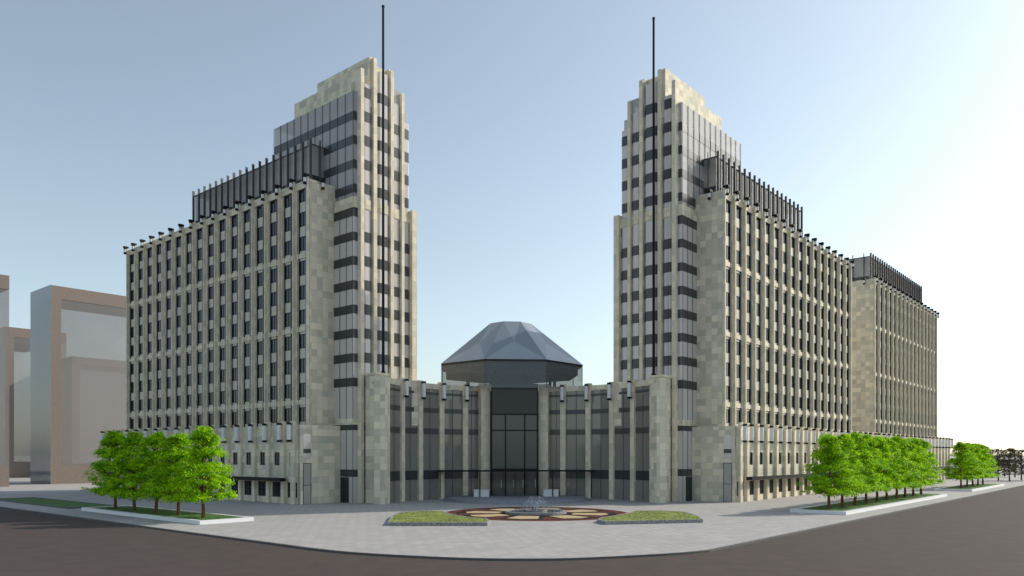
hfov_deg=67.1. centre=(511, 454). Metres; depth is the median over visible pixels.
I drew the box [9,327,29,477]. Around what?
glass building
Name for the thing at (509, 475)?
door
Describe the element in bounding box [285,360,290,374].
window
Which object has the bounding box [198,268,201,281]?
window
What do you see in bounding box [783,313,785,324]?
window
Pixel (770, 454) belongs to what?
podium window
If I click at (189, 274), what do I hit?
window
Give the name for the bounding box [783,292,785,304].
window
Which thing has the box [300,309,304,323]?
window
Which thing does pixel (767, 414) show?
window
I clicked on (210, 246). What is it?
window
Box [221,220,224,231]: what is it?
window
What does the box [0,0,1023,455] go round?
sky
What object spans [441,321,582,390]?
rotunda dome
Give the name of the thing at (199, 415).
window
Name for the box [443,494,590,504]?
entrance steps
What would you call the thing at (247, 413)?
window
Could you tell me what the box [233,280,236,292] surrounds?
window
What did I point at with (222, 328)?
window
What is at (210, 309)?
window
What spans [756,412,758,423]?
window
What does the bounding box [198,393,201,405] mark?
window
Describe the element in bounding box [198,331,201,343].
window
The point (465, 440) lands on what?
entrance pavilion
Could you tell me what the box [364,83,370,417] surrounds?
bay window
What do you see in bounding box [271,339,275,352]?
window
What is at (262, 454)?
podium window
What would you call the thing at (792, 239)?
window
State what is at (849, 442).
street tree
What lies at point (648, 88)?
bay window
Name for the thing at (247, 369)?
window
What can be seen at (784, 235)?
window
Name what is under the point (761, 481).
podium window
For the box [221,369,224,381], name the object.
window
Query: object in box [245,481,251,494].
podium window
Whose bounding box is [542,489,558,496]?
planter box
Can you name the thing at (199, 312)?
window
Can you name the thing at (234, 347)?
window
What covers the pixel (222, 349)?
window
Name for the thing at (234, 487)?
podium window
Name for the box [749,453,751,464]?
podium window
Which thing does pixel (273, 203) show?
window
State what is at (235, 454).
podium window
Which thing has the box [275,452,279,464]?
podium window
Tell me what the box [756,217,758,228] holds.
window
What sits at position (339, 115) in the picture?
office tower
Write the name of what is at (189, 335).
window
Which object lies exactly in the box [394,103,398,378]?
bay window
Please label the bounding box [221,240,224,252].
window
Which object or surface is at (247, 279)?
window
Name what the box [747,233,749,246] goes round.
window
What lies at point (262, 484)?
podium window
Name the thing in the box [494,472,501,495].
door
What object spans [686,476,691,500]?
door
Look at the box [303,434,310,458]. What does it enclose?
end window
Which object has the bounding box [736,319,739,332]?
window
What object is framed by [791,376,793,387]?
window
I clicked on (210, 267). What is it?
window
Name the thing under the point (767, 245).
window
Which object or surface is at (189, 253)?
window
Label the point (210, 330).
window
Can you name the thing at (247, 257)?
window
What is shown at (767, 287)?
window
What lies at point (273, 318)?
window
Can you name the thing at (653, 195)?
flagpole
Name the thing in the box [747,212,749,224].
window
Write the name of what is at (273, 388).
window
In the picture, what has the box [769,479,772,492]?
podium window
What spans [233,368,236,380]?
window
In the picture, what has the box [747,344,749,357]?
window
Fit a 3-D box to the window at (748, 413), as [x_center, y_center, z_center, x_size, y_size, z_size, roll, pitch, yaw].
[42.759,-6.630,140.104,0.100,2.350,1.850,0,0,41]
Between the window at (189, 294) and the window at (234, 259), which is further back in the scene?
the window at (189, 294)
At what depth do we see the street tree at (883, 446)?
124.01 m
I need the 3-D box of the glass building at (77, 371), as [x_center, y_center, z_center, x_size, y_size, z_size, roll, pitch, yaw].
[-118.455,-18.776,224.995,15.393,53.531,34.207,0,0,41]
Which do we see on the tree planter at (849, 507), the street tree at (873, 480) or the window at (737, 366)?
the street tree at (873, 480)
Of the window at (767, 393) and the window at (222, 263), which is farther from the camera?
the window at (767, 393)
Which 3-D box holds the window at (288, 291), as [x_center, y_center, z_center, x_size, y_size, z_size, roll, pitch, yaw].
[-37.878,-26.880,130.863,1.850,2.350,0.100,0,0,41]
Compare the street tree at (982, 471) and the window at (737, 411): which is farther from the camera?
the street tree at (982, 471)
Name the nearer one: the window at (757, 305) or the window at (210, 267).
the window at (757, 305)
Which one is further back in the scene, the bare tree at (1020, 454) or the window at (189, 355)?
the bare tree at (1020, 454)
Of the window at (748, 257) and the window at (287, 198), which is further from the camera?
the window at (748, 257)
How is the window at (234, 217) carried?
in the office wing at (230, 313)
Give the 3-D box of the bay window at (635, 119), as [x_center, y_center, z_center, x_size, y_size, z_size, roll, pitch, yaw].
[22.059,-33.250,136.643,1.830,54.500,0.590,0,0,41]
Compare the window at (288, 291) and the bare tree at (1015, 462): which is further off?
the bare tree at (1015, 462)
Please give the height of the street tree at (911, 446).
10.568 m
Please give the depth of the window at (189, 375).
153.34 m
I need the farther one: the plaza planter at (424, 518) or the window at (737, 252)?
the window at (737, 252)
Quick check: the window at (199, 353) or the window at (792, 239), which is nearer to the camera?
the window at (199, 353)
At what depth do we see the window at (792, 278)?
156.67 m
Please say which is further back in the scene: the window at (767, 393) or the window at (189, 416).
the window at (189, 416)
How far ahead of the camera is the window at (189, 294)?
153.34 m
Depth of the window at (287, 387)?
130.81 m
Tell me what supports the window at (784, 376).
in the office wing at (774, 343)
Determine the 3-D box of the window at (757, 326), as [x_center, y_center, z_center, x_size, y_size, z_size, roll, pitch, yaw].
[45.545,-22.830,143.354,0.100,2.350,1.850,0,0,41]
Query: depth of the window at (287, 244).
130.90 m
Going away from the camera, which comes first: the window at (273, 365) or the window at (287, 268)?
the window at (287, 268)
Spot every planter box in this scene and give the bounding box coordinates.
[473,489,488,496]
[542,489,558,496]
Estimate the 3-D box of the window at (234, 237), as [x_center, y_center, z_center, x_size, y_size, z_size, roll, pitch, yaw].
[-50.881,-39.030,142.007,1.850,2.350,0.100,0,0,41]
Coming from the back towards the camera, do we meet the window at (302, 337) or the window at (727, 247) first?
the window at (727, 247)
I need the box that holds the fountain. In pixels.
[505,508,566,514]
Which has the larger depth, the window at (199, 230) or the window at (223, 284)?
the window at (199, 230)
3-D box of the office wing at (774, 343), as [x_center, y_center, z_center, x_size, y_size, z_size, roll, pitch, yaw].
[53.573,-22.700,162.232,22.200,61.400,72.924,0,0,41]
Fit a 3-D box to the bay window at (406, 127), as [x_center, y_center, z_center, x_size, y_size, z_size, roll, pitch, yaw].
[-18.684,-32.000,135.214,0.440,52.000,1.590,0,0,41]
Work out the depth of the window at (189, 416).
153.34 m
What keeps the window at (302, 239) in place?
in the office wing at (230, 313)
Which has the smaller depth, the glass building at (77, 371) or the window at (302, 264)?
the window at (302, 264)
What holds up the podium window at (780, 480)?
in the office wing at (774, 343)
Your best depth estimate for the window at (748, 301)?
140.44 m
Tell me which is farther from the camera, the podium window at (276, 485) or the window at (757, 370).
the window at (757, 370)
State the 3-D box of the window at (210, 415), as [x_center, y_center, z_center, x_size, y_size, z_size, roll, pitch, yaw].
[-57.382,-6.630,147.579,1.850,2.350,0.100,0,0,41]
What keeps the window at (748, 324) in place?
in the office wing at (774, 343)
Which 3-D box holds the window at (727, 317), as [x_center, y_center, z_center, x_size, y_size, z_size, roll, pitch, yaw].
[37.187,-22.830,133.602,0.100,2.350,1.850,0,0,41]
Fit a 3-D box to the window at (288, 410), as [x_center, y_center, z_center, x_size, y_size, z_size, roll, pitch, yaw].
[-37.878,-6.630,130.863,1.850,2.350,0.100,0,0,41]
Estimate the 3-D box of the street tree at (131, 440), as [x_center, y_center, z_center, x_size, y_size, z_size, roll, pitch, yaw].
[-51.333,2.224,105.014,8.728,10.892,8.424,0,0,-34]
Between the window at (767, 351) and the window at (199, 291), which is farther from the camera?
the window at (199, 291)
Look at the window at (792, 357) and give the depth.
156.67 m
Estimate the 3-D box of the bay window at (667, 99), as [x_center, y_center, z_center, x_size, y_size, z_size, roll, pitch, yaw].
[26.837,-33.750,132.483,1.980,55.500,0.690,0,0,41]
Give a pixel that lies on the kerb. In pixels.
(520, 559)
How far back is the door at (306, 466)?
123.89 m
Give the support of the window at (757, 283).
in the office wing at (774, 343)
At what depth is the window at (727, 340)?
133.85 m
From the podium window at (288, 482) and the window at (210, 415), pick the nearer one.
the podium window at (288, 482)
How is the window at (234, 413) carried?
in the office wing at (230, 313)
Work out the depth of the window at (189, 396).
153.34 m
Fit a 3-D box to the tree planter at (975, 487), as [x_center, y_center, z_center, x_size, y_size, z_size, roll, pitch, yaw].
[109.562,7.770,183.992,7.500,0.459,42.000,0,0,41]
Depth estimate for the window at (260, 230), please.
136.55 m
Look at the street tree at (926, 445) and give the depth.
145.72 m
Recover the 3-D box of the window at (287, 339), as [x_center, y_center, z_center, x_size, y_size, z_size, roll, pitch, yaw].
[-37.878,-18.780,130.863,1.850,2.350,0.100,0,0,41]
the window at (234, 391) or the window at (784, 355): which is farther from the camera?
the window at (784, 355)
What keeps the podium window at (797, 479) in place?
in the office wing at (774, 343)
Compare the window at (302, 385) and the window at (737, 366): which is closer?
the window at (302, 385)
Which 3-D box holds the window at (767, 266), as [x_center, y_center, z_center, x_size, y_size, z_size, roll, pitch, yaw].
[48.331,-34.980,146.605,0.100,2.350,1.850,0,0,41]
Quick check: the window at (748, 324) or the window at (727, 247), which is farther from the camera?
the window at (748, 324)
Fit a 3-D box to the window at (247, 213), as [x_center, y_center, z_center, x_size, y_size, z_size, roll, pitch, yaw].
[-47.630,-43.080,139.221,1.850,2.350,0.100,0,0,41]
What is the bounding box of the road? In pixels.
[0,486,1023,575]
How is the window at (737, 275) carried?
in the office wing at (774, 343)
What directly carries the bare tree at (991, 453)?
on the plaza pavement
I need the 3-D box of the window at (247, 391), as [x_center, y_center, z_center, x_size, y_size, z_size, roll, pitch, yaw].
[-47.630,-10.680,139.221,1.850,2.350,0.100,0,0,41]
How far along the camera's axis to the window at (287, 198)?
130.90 m
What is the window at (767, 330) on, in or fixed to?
in the office wing at (774, 343)
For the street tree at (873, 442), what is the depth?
119.36 m
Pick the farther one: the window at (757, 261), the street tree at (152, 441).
the window at (757, 261)
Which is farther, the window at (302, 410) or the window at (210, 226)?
the window at (210, 226)
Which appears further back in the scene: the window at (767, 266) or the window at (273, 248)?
the window at (767, 266)
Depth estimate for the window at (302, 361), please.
128.25 m
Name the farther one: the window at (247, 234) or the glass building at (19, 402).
the glass building at (19, 402)
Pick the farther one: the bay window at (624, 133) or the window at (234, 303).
the window at (234, 303)
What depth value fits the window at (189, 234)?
153.34 m
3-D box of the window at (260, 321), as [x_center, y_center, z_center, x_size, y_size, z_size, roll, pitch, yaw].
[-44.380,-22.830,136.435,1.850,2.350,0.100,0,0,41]
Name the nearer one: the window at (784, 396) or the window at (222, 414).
the window at (222, 414)
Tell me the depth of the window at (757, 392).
143.49 m
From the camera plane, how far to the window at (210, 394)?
147.72 m
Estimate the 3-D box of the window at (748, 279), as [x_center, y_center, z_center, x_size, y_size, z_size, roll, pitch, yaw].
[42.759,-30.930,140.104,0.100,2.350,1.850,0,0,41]
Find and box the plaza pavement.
[0,462,1023,557]
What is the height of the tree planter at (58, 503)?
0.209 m
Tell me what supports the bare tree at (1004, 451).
on the plaza pavement
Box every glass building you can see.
[0,274,8,486]
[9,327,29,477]
[30,285,125,483]
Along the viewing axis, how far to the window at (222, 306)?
144.99 m
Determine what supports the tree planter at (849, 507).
on the plaza pavement
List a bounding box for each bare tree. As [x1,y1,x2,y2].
[988,449,1000,477]
[992,449,1006,480]
[996,447,1023,480]
[999,449,1016,475]
[1005,449,1023,476]
[1011,449,1023,479]
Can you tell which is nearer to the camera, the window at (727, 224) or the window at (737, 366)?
the window at (727, 224)
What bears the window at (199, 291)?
in the office wing at (230, 313)
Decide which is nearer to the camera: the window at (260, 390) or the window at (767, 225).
the window at (260, 390)
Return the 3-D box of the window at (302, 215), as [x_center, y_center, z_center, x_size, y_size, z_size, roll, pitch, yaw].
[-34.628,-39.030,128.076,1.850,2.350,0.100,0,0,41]
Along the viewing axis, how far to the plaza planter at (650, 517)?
91.74 m
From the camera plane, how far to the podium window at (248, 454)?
133.13 m
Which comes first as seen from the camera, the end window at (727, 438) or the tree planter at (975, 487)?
the end window at (727, 438)
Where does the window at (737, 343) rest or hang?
in the office wing at (774, 343)
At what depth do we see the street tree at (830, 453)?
106.57 m
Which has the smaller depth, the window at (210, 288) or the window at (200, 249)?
the window at (210, 288)
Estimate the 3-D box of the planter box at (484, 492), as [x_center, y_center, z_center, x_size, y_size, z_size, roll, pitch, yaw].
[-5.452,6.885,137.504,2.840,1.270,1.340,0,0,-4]
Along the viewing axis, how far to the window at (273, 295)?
133.88 m
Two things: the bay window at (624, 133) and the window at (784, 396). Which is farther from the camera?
the window at (784, 396)
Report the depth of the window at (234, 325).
142.04 m
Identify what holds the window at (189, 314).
in the office wing at (230, 313)
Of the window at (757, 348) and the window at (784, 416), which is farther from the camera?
the window at (784, 416)
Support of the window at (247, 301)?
in the office wing at (230, 313)
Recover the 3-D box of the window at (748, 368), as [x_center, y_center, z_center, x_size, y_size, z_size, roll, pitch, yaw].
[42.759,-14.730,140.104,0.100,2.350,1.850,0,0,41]
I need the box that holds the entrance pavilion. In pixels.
[370,375,669,504]
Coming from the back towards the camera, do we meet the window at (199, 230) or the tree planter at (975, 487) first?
the tree planter at (975, 487)
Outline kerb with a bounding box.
[0,485,1023,560]
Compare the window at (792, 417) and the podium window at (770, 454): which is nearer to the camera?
the podium window at (770, 454)
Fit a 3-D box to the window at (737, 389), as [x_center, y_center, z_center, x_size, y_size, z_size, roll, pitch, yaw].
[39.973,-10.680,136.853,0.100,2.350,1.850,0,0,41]
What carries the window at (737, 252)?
in the office wing at (774, 343)
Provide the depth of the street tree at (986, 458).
188.57 m
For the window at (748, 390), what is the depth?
140.44 m
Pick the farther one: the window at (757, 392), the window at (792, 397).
the window at (792, 397)
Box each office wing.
[100,138,339,504]
[692,151,871,501]
[843,253,952,479]
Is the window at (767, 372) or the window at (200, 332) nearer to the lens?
the window at (767, 372)
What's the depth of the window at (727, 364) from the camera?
133.85 m
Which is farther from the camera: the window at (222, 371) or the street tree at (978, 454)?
the street tree at (978, 454)
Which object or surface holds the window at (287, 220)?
in the office wing at (230, 313)
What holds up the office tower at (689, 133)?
on the plaza pavement
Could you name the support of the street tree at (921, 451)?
on the tree planter at (849, 507)
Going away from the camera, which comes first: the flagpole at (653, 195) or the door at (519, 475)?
the flagpole at (653, 195)
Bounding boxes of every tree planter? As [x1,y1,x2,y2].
[0,497,113,508]
[81,505,253,524]
[790,493,946,514]
[933,483,1004,491]
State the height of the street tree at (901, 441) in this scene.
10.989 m
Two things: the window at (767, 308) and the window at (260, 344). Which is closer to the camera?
the window at (260, 344)
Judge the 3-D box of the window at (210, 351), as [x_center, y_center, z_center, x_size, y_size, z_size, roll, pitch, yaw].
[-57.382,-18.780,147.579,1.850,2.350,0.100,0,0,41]
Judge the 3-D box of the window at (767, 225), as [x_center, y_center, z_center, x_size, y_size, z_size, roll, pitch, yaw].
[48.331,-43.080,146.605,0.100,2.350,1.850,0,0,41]
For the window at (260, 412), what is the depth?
136.55 m
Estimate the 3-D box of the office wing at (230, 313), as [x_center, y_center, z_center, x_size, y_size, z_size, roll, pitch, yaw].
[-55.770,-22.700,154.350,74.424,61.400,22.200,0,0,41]
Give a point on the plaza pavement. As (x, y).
(364, 527)
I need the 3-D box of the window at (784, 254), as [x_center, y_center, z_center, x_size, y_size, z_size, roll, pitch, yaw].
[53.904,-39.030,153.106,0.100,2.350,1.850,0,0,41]
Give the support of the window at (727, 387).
in the office wing at (774, 343)
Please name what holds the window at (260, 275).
in the office wing at (230, 313)
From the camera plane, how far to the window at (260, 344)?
136.55 m
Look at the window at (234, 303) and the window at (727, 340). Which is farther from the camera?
the window at (234, 303)
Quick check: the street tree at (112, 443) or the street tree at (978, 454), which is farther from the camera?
the street tree at (978, 454)
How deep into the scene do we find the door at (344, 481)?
128.22 m
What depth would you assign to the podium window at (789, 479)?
147.18 m
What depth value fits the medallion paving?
102.60 m
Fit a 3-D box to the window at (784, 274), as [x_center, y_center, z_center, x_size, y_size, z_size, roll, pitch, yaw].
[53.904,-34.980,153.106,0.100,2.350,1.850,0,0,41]
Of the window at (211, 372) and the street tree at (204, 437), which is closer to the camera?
the street tree at (204, 437)
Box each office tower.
[274,56,417,502]
[614,68,740,501]
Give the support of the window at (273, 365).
in the office wing at (230, 313)
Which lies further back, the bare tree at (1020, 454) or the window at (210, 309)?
the bare tree at (1020, 454)
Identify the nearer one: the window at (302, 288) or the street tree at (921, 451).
the window at (302, 288)
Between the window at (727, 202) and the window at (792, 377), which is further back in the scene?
the window at (792, 377)
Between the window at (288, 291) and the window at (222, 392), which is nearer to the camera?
the window at (288, 291)
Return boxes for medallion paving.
[447,507,626,520]
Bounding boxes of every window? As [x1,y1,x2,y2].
[188,233,190,243]
[188,252,190,263]
[188,272,190,284]
[188,292,190,304]
[188,313,190,324]
[188,333,190,345]
[188,354,190,365]
[188,374,190,385]
[188,395,190,406]
[188,415,190,426]
[198,228,201,239]
[198,248,201,260]
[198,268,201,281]
[198,289,201,301]
[198,310,201,322]
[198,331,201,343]
[198,352,201,363]
[198,373,201,384]
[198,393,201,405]
[198,414,201,426]
[209,224,212,235]
[209,244,212,256]
[209,265,212,277]
[209,286,212,298]
[209,307,212,320]
[209,329,212,341]
[209,350,212,362]
[209,371,212,383]
[209,392,212,404]
[209,414,212,425]
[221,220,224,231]
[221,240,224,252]
[221,261,224,274]
[221,283,224,295]
[221,305,224,317]
[221,326,224,338]
[221,348,224,360]
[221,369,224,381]
[221,391,224,403]
[221,413,224,424]
[232,480,237,493]
[233,215,236,226]
[233,235,236,248]
[233,257,236,270]
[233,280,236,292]
[233,302,236,314]
[233,324,236,336]
[233,346,236,358]
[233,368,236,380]
[233,390,236,402]
[233,412,236,424]
[234,453,236,464]
[245,210,249,222]
[245,231,249,244]
[245,253,249,267]
[245,276,249,289]
[245,298,249,311]
[245,321,249,334]
[245,343,249,356]
[245,366,249,379]
[245,388,249,401]
[245,411,249,423]
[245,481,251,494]
[247,453,250,464]
[258,205,262,217]
[258,226,262,240]
[258,249,262,263]
[258,272,262,286]
[258,295,262,309]
[258,318,262,331]
[258,341,262,354]
[258,364,262,377]
[258,387,262,400]
[258,410,262,423]
[259,481,265,495]
[261,452,264,464]
[271,200,275,212]
[271,222,275,236]
[271,245,275,259]
[271,269,275,282]
[271,292,275,306]
[271,315,275,329]
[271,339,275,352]
[271,362,275,375]
[271,386,275,399]
[271,409,275,422]
[273,482,280,496]
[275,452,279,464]
[285,194,290,207]
[285,216,290,231]
[285,240,290,255]
[285,264,290,279]
[285,288,290,303]
[285,312,290,326]
[285,336,290,350]
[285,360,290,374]
[285,384,290,398]
[285,408,290,421]
[288,482,296,497]
[300,189,304,202]
[300,212,304,226]
[300,236,304,251]
[300,260,304,275]
[300,285,304,299]
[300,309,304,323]
[300,334,304,348]
[300,358,304,372]
[300,383,304,396]
[300,407,304,421]
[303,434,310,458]
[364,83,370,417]
[377,71,387,372]
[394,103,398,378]
[404,122,408,378]
[622,130,626,381]
[632,111,638,380]
[645,82,657,379]
[664,95,671,418]
[724,435,731,458]
[726,200,728,212]
[726,222,728,236]
[726,245,728,259]
[726,269,728,282]
[726,292,728,305]
[726,316,728,329]
[726,339,728,352]
[726,362,728,375]
[726,386,728,399]
[726,409,728,422]
[736,206,739,218]
[736,227,739,241]
[736,250,739,264]
[736,273,739,286]
[736,296,739,309]
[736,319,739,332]
[736,342,739,355]
[736,364,739,377]
[736,387,739,400]
[736,410,739,423]
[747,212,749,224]
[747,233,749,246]
[747,255,749,268]
[747,277,749,290]
[747,300,749,312]
[747,322,749,335]
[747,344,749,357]
[747,367,749,379]
[747,389,749,401]
[747,411,749,422]
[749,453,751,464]
[749,481,753,494]
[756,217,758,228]
[756,237,758,250]
[756,259,758,272]
[756,281,758,294]
[756,303,758,315]
[756,325,758,337]
[756,347,758,359]
[756,369,758,381]
[756,390,758,402]
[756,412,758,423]
[760,480,762,493]
[766,223,768,234]
[766,243,768,255]
[766,264,768,276]
[766,285,768,297]
[766,307,768,319]
[766,328,768,340]
[766,349,768,361]
[766,371,768,382]
[766,392,768,404]
[766,413,768,423]
[769,453,771,463]
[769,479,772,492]
[779,479,781,491]
[783,233,785,243]
[783,251,785,263]
[783,272,785,284]
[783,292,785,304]
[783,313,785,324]
[783,333,785,345]
[783,354,785,365]
[783,374,785,385]
[783,395,785,406]
[783,415,785,425]
[788,478,790,490]
[791,237,793,247]
[791,256,793,267]
[791,276,793,287]
[791,296,793,307]
[791,316,793,327]
[791,336,793,347]
[791,356,793,367]
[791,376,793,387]
[791,396,793,407]
[791,416,793,426]
[796,478,798,489]
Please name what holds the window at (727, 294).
in the office wing at (774, 343)
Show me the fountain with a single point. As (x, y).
(535, 511)
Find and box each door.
[303,463,310,503]
[340,477,348,502]
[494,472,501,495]
[506,472,513,495]
[516,472,523,495]
[528,472,535,495]
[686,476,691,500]
[723,463,731,501]
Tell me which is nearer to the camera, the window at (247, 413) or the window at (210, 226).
the window at (247, 413)
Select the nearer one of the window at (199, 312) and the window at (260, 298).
the window at (260, 298)
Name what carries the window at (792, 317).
in the office wing at (774, 343)
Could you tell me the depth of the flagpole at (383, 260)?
127.53 m
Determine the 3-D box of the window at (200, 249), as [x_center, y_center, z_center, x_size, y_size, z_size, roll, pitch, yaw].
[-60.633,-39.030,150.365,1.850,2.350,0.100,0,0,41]
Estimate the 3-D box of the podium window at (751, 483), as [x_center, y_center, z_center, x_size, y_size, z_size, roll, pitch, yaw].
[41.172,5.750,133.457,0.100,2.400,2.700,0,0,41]
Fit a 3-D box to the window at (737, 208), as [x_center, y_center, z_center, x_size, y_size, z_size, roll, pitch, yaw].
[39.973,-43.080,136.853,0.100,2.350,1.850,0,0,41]
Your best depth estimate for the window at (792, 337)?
156.67 m
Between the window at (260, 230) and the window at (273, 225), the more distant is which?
the window at (260, 230)
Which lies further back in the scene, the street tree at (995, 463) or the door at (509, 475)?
the street tree at (995, 463)
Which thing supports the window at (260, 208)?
in the office wing at (230, 313)
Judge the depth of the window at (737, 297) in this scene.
137.09 m
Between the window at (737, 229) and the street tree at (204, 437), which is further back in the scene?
the window at (737, 229)
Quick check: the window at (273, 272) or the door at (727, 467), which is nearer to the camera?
the door at (727, 467)
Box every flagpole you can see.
[381,5,385,372]
[651,17,655,374]
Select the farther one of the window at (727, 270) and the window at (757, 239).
the window at (757, 239)
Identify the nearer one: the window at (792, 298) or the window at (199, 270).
the window at (199, 270)
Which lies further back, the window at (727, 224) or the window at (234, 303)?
the window at (234, 303)
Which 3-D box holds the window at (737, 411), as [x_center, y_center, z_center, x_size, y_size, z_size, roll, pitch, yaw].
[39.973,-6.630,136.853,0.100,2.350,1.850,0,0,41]
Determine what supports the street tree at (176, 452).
on the tree planter at (185, 516)
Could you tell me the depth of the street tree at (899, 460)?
128.07 m
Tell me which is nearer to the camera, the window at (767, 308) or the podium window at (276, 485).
the podium window at (276, 485)
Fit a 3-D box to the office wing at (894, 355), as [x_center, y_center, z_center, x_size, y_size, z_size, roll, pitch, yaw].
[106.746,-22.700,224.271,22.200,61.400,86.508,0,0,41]
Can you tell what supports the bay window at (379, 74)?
in the office tower at (339, 115)
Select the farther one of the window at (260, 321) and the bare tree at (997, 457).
the bare tree at (997, 457)
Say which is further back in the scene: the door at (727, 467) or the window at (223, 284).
the window at (223, 284)
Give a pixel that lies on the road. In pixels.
(981, 535)
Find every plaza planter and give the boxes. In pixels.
[388,511,489,525]
[597,510,702,524]
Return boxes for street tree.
[79,431,143,508]
[99,431,162,510]
[118,431,180,512]
[135,432,209,514]
[158,426,237,517]
[797,432,861,508]
[812,434,873,506]
[833,431,885,504]
[859,434,893,502]
[866,435,906,500]
[879,436,917,499]
[881,435,926,497]
[900,436,939,495]
[901,438,929,496]
[918,438,945,493]
[941,441,984,487]
[950,442,988,486]
[954,444,990,485]
[973,443,997,484]
[979,444,1001,484]
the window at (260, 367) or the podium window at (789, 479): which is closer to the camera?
the window at (260, 367)
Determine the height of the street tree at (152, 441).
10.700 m
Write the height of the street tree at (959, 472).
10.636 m
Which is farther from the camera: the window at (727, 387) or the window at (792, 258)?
the window at (792, 258)
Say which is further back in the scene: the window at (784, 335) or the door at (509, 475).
the window at (784, 335)
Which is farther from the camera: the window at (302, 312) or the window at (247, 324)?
the window at (247, 324)
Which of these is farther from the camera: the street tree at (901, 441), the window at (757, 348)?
the window at (757, 348)
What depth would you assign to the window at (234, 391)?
142.04 m
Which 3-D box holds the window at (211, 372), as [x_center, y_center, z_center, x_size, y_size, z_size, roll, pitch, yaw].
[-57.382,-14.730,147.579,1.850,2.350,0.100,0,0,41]
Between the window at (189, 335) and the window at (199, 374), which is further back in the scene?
the window at (189, 335)
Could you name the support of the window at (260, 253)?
in the office wing at (230, 313)
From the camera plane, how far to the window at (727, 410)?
133.85 m
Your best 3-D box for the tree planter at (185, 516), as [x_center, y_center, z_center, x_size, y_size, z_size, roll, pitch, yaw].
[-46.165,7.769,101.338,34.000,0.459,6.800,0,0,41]
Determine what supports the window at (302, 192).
in the office wing at (230, 313)
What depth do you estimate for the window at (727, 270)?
133.85 m
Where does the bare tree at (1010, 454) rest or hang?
on the plaza pavement
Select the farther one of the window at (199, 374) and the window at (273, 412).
the window at (199, 374)
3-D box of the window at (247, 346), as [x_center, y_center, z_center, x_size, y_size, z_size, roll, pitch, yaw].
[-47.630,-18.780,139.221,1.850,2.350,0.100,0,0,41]
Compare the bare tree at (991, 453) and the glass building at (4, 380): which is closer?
the glass building at (4, 380)
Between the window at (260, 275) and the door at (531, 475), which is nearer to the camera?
the window at (260, 275)
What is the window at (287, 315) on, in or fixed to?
in the office wing at (230, 313)

